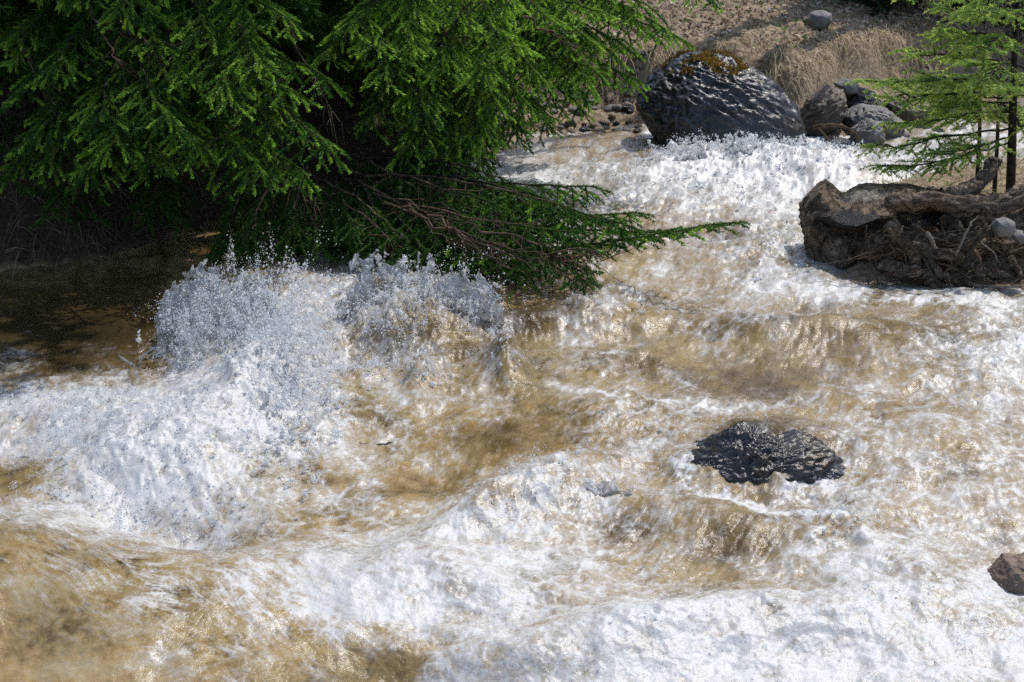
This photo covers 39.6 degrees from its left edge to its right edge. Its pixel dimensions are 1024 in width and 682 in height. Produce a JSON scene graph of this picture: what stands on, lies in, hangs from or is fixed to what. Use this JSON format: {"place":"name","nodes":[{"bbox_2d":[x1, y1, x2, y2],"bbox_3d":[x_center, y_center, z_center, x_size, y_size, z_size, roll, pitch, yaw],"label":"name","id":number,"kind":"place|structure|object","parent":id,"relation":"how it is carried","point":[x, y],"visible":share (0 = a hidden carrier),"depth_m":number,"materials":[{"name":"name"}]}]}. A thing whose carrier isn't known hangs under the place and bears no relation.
{"place":"outdoors","nodes":[
{"label":"outdoors","id":0,"kind":"place"},
{"bbox_2d":[0,0,1023,681],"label":"ground","id":1,"kind":"structure","parent":0,"point":[108,636],"depth_m":5.21,"materials":[{"name":"soil"}]},
{"bbox_2d":[0,24,475,285],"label":"dead grass","id":2,"kind":"structure","parent":1,"relation":"on","point":[180,177],"depth_m":6.79,"materials":[{"name":"plant"}]},
{"bbox_2d":[0,0,750,309],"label":"spruce tree","id":3,"kind":"object","parent":1,"relation":"on","point":[154,52],"visible":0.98,"depth_m":6.15,"materials":[{"name":"green plant"}]},
{"bbox_2d":[305,0,723,182],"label":"spruce tree","id":4,"kind":"object","parent":1,"relation":"on","point":[437,90],"visible":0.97,"depth_m":6.97,"materials":[{"name":"green plant"}]},
{"bbox_2d":[556,98,570,105],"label":"shore stone","id":5,"kind":"object","parent":1,"relation":"on","point":[567,103],"visible":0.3,"depth_m":9.84,"materials":[{"name":"grey stone"}]},
{"bbox_2d":[565,119,576,126],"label":"shore stone","id":6,"kind":"object","parent":1,"relation":"on","point":[568,124],"visible":0.69,"depth_m":9.48,"materials":[{"name":"grey stone"}]},
{"bbox_2d":[567,127,577,135],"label":"shore stone","id":7,"kind":"object","parent":1,"relation":"on","point":[570,129],"visible":0.68,"depth_m":9.39,"materials":[{"name":"beige stone"}]},
{"bbox_2d":[567,107,581,114],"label":"shore stone","id":8,"kind":"object","parent":1,"relation":"on","point":[572,109],"visible":0.56,"depth_m":9.65,"materials":[{"name":"grey stone"}]},
{"bbox_2d":[579,126,589,132],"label":"shore stone","id":9,"kind":"object","parent":1,"relation":"on","point":[582,129],"visible":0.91,"depth_m":9.46,"materials":[{"name":"grey stone"}]},
{"bbox_2d":[591,123,600,128],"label":"shore stone","id":10,"kind":"object","parent":1,"relation":"on","point":[594,125],"visible":0.45,"depth_m":9.51,"materials":[{"name":"beige stone"}]},
{"bbox_2d":[594,127,605,135],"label":"shore stone","id":11,"kind":"object","parent":1,"relation":"on","point":[600,129],"visible":0.9,"depth_m":9.38,"materials":[{"name":"beige stone"}]},
{"bbox_2d":[599,118,609,125],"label":"shore stone","id":12,"kind":"object","parent":1,"relation":"on","point":[605,121],"visible":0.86,"depth_m":9.58,"materials":[{"name":"beige stone"}]},
{"bbox_2d":[604,104,613,111],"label":"shore stone","id":13,"kind":"object","parent":1,"relation":"on","point":[607,108],"visible":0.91,"depth_m":9.72,"materials":[{"name":"grey stone"}]},
{"bbox_2d":[605,92,614,101],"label":"shore stone","id":14,"kind":"object","parent":1,"relation":"on","point":[610,97],"visible":0.99,"depth_m":9.94,"materials":[{"name":"grey stone"}]},
{"bbox_2d":[608,113,615,118],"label":"shore stone","id":15,"kind":"object","parent":1,"relation":"on","point":[612,115],"visible":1,"depth_m":9.63,"materials":[{"name":"beige stone"}]},
{"bbox_2d":[608,53,622,61],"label":"shore stone","id":16,"kind":"object","parent":1,"relation":"on","point":[618,54],"visible":0.41,"depth_m":10.03,"materials":[{"name":"grey stone"}]},
{"bbox_2d":[612,104,621,110],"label":"shore stone","id":17,"kind":"object","parent":1,"relation":"on","point":[616,107],"visible":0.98,"depth_m":9.71,"materials":[{"name":"grey stone"}]},
{"bbox_2d":[622,128,631,135],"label":"shore stone","id":18,"kind":"object","parent":1,"relation":"on","point":[627,130],"visible":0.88,"depth_m":9.39,"materials":[{"name":"grey stone"}]},
{"bbox_2d":[622,104,634,111],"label":"shore stone","id":19,"kind":"object","parent":1,"relation":"on","point":[625,107],"visible":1,"depth_m":9.71,"materials":[{"name":"grey stone"}]},
{"bbox_2d":[623,98,633,103],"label":"shore stone","id":20,"kind":"object","parent":1,"relation":"on","point":[630,100],"visible":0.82,"depth_m":9.85,"materials":[{"name":"grey stone"}]},
{"bbox_2d":[627,108,633,112],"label":"shore stone","id":21,"kind":"object","parent":1,"relation":"on","point":[630,110],"visible":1,"depth_m":9.68,"materials":[{"name":"grey stone"}]},
{"bbox_2d":[629,67,639,74],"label":"shore stone","id":22,"kind":"object","parent":1,"relation":"on","point":[636,69],"visible":0.74,"depth_m":9.96,"materials":[{"name":"grey stone"}]},
{"bbox_2d":[632,128,642,135],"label":"shore stone","id":23,"kind":"object","parent":1,"relation":"on","point":[637,130],"visible":0.7,"depth_m":9.34,"materials":[{"name":"grey stone"}]},
{"bbox_2d":[647,48,655,54],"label":"shore stone","id":24,"kind":"object","parent":1,"relation":"on","point":[648,51],"visible":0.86,"depth_m":9.98,"materials":[{"name":"grey stone"}]},
{"bbox_2d":[635,47,806,193],"bbox_3d":[1.309,-1.378,8.937,1.066,0.889,0.961,0,17,0],"label":"boulder","id":25,"kind":"object","parent":1,"relation":"on","point":[720,93],"visible":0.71,"depth_m":8.61,"materials":[{"name":"stone"}]},
{"bbox_2d":[507,0,1021,50],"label":"leaf litter","id":26,"kind":"object","parent":1,"relation":"on","point":[669,7],"visible":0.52,"depth_m":10.79,"materials":[{"name":"brown plant"}]},
{"bbox_2d":[517,0,1023,107],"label":"dry grass","id":27,"kind":"structure","parent":1,"relation":"on","point":[837,70],"depth_m":10.25,"materials":[{"name":"beige plant"}]},
{"bbox_2d":[806,10,831,30],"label":"field stone","id":28,"kind":"object","parent":1,"relation":"on","point":[819,19],"visible":0.94,"depth_m":10.52,"materials":[{"name":"grey stone"}]},
{"bbox_2d":[800,84,847,136],"bbox_3d":[2.022,-1.488,9.266,0.325,0.358,0.474,0,17,0],"label":"bank rock","id":29,"kind":"object","parent":1,"relation":"on","point":[826,103],"visible":0.75,"depth_m":9.10,"materials":[{"name":"grey stone"}]},
{"bbox_2d":[822,135,848,148],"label":"bank rock","id":30,"kind":"object","parent":1,"relation":"on","point":[840,140],"visible":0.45,"depth_m":8.86,"materials":[{"name":"grey stone"}]},
{"bbox_2d":[845,86,882,108],"bbox_3d":[2.382,-1.627,9.698,0.303,0.227,0.436,0,17,0],"label":"bank rock","id":31,"kind":"object","parent":1,"relation":"on","point":[858,97],"visible":0.34,"depth_m":9.54,"materials":[{"name":"grey stone"}]},
{"bbox_2d":[833,78,858,95],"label":"bank rock","id":32,"kind":"object","parent":31,"relation":"on","point":[849,89],"visible":0.69,"depth_m":9.52,"materials":[{"name":"grey stone"}]},
{"bbox_2d":[843,103,904,142],"bbox_3d":[2.365,-1.427,9.344,0.418,0.261,0.434,0,17,0],"label":"bank rock","id":33,"kind":"object","parent":1,"relation":"on","point":[857,113],"visible":0.56,"depth_m":9.19,"materials":[{"name":"grey stone"}]},
{"bbox_2d":[900,133,910,140],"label":"shore stone","id":34,"kind":"object","parent":33,"relation":"on","point":[906,136],"visible":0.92,"depth_m":9.23,"materials":[{"name":"beige stone"}]},
{"bbox_2d":[836,0,931,19],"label":"spruce tree","id":35,"kind":"object","parent":1,"relation":"on","point":[878,3],"visible":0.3,"depth_m":11.17,"materials":[{"name":"green plant"}]},
{"bbox_2d":[884,93,935,128],"bbox_3d":[2.707,-1.555,9.665,0.336,0.247,0.381,0,17,0],"label":"bank rock","id":36,"kind":"object","parent":1,"relation":"on","point":[907,115],"visible":0.3,"depth_m":9.51,"materials":[{"name":"grey stone"}]},
{"bbox_2d":[798,156,1023,297],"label":"root stump","id":37,"kind":"object","parent":1,"relation":"on","point":[885,227],"visible":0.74,"depth_m":6.10,"materials":[{"name":"brown wood"}]},
{"bbox_2d":[924,231,937,248],"bbox_3d":[1.740,-0.418,5.900,0.058,0.072,0.025,11,20,31],"label":"stick","id":38,"kind":"object","parent":37,"relation":"on","point":[928,235],"visible":1,"depth_m":5.89,"materials":[{"name":"brown wood"}]},
{"bbox_2d":[955,216,977,255],"bbox_3d":[1.888,-0.433,5.886,0.098,0.164,0.023,-5,18,-16],"label":"stick","id":39,"kind":"object","parent":37,"relation":"on","point":[963,239],"visible":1,"depth_m":5.88,"materials":[{"name":"brown wood"}]},
{"bbox_2d":[991,217,1015,236],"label":"round stone","id":40,"kind":"object","parent":37,"relation":"on","point":[1003,227],"visible":1,"depth_m":5.90,"materials":[{"name":"grey stone"}]},
{"bbox_2d":[1006,247,1023,254],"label":"stick","id":41,"kind":"object","parent":37,"relation":"on","point":[1015,251],"visible":1,"depth_m":5.91,"materials":[{"name":"brown wood"}]},
{"bbox_2d":[1011,229,1023,244],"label":"round stone","id":42,"kind":"object","parent":37,"relation":"on","point":[1017,236],"visible":0.88,"depth_m":5.93,"materials":[{"name":"grey stone"}]},
{"bbox_2d":[910,125,923,132],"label":"shore stone","id":43,"kind":"object","parent":1,"relation":"on","point":[918,129],"visible":0.34,"depth_m":9.51,"materials":[{"name":"beige stone"}]},
{"bbox_2d":[844,0,1023,190],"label":"young spruce","id":44,"kind":"object","parent":1,"relation":"on","point":[974,83],"visible":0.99,"depth_m":6.52,"materials":[{"name":"green plant"}]},
{"bbox_2d":[851,0,1023,47],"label":"spruce tree","id":45,"kind":"object","parent":1,"relation":"on","point":[956,4],"visible":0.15,"depth_m":11.31,"materials":[{"name":"green plant"}]},
{"bbox_2d":[902,0,1023,38],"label":"shrub","id":46,"kind":"object","parent":1,"relation":"on","point":[927,2],"visible":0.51,"depth_m":10.85,"materials":[{"name":"green plant"}]},
{"bbox_2d":[907,51,1021,175],"bbox_3d":[2.262,-1.037,6.966,0.699,0.755,0.631,0,17,0],"label":"spruce sapling","id":47,"kind":"object","parent":1,"relation":"on","point":[979,128],"visible":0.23,"depth_m":7.00,"materials":[{"name":"green plant"}]},
{"bbox_2d":[923,59,1023,192],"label":"spruce sapling","id":48,"kind":"object","parent":1,"relation":"on","point":[1001,109],"visible":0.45,"depth_m":6.84,"materials":[{"name":"green plant"}]},
{"bbox_2d":[966,0,1023,22],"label":"spruce tree","id":49,"kind":"object","parent":1,"relation":"on","point":[1021,8],"visible":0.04,"depth_m":11.50,"materials":[{"name":"green plant"}]},
{"bbox_2d":[982,316,1022,331],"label":"stream rock","id":50,"kind":"object","parent":1,"relation":"on","point":[1018,321],"visible":0.19,"depth_m":5.79,"materials":[{"name":"beige stone"}]},
{"bbox_2d":[988,99,1023,127],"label":"bank rock","id":51,"kind":"object","parent":1,"relation":"on","point":[1021,102],"visible":0.15,"depth_m":9.75,"materials":[{"name":"grey stone"}]},
{"bbox_2d":[0,117,1023,681],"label":"water","id":52,"kind":"structure","parent":0,"point":[60,331],"depth_m":3.99,"materials":[{"name":"white liquid"}]},
{"bbox_2d":[119,309,227,371],"bbox_3d":[-1.122,-0.002,5.040,0.554,0.235,0.015,0,17,0],"label":"water splash","id":53,"kind":"object","parent":52,"relation":"on","point":[148,351],"visible":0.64,"depth_m":5.05,"materials":[{"name":"white liquid"}]},
{"bbox_2d":[364,442,392,446],"bbox_3d":[-0.415,0.325,4.444,0.093,0.014,0.015,-3,17,-11],"label":"stick","id":54,"kind":"object","parent":52,"relation":"on","point":[377,445],"visible":1,"depth_m":4.44,"materials":[{"name":"brown wood"}]},
{"bbox_2d":[9,141,794,526],"bbox_3d":[0.375,-0.352,6.273,2.242,0.480,4.758,9,19,27],"label":"water splash","id":55,"kind":"object","parent":52,"relation":"on","point":[437,333],"visible":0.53,"depth_m":5.41,"materials":[{"name":"white liquid"}]},
{"bbox_2d":[462,442,475,452],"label":"stream rock","id":56,"kind":"object","parent":52,"relation":"in","point":[467,447],"visible":0.98,"depth_m":4.57,"materials":[{"name":"beige stone"}]},
{"bbox_2d":[0,126,1022,681],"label":"spray","id":57,"kind":"object","parent":52,"relation":"on","point":[270,330],"visible":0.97,"depth_m":4.83,"materials":[{"name":"white liquid"}]},
{"bbox_2d":[601,125,610,129],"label":"shore stone","id":58,"kind":"object","parent":52,"relation":"on","point":[605,127],"visible":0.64,"depth_m":9.53,"materials":[{"name":"grey stone"}]},
{"bbox_2d":[661,420,852,529],"bbox_3d":[0.735,0.406,4.270,0.576,0.303,0.361,0,17,0],"label":"stream rock","id":59,"kind":"object","parent":52,"relation":"in","point":[754,456],"visible":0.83,"depth_m":4.16,"materials":[{"name":"grey stone"}]},
{"bbox_2d":[817,127,838,149],"bbox_3d":[1.916,-1.223,8.624,0.164,0.135,0.019,16,23,42],"label":"stick","id":60,"kind":"object","parent":52,"relation":"on","point":[822,133],"visible":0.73,"depth_m":8.63,"materials":[{"name":"brown wood"}]},
{"bbox_2d":[812,123,859,140],"bbox_3d":[1.976,-1.272,8.665,0.297,0.113,0.049,3,17,9],"label":"stick","id":61,"kind":"object","parent":52,"relation":"on","point":[836,125],"visible":1,"depth_m":8.64,"materials":[{"name":"brown wood"}]},
{"bbox_2d":[850,117,885,149],"bbox_3d":[2.256,-1.310,9.011,0.214,0.205,0.308,0,17,0],"label":"bank rock","id":62,"kind":"object","parent":52,"relation":"on","point":[864,131],"visible":0.7,"depth_m":8.90,"materials":[{"name":"grey stone"}]},
{"bbox_2d":[932,128,943,132],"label":"shore stone","id":63,"kind":"object","parent":52,"relation":"in","point":[940,130],"visible":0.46,"depth_m":9.39,"materials":[{"name":"grey stone"}]},
{"bbox_2d":[931,99,968,116],"bbox_3d":[3.107,-1.633,9.958,0.376,0.184,0.373,0,17,0],"label":"bank rock","id":64,"kind":"object","parent":52,"relation":"on","point":[946,109],"visible":0.02,"depth_m":9.80,"materials":[{"name":"grey stone"}]},
{"bbox_2d":[963,223,987,266],"bbox_3d":[1.927,-0.398,5.901,0.099,0.182,0.031,-3,17,-10],"label":"stick","id":65,"kind":"object","parent":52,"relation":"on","point":[972,247],"visible":1,"depth_m":5.89,"materials":[{"name":"brown wood"}]},
{"bbox_2d":[981,243,999,263],"bbox_3d":[1.987,-0.358,5.901,0.087,0.099,0.016,2,17,8],"label":"stick","id":66,"kind":"object","parent":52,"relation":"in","point":[984,245],"visible":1,"depth_m":5.89,"materials":[{"name":"brown wood"}]},
{"bbox_2d":[973,284,1023,287],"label":"stick","id":67,"kind":"object","parent":52,"relation":"on","point":[983,286],"visible":1,"depth_m":5.92,"materials":[{"name":"brown wood"}]},
{"bbox_2d":[987,552,1023,613],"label":"stream rock","id":68,"kind":"object","parent":52,"relation":"in","point":[1007,573],"visible":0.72,"depth_m":3.51,"materials":[{"name":"brown stone"}]},
{"bbox_2d":[841,153,1023,193],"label":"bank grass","id":69,"kind":"structure","parent":0,"point":[947,177],"depth_m":7.45,"materials":[{"name":"beige plant"}]}
]}

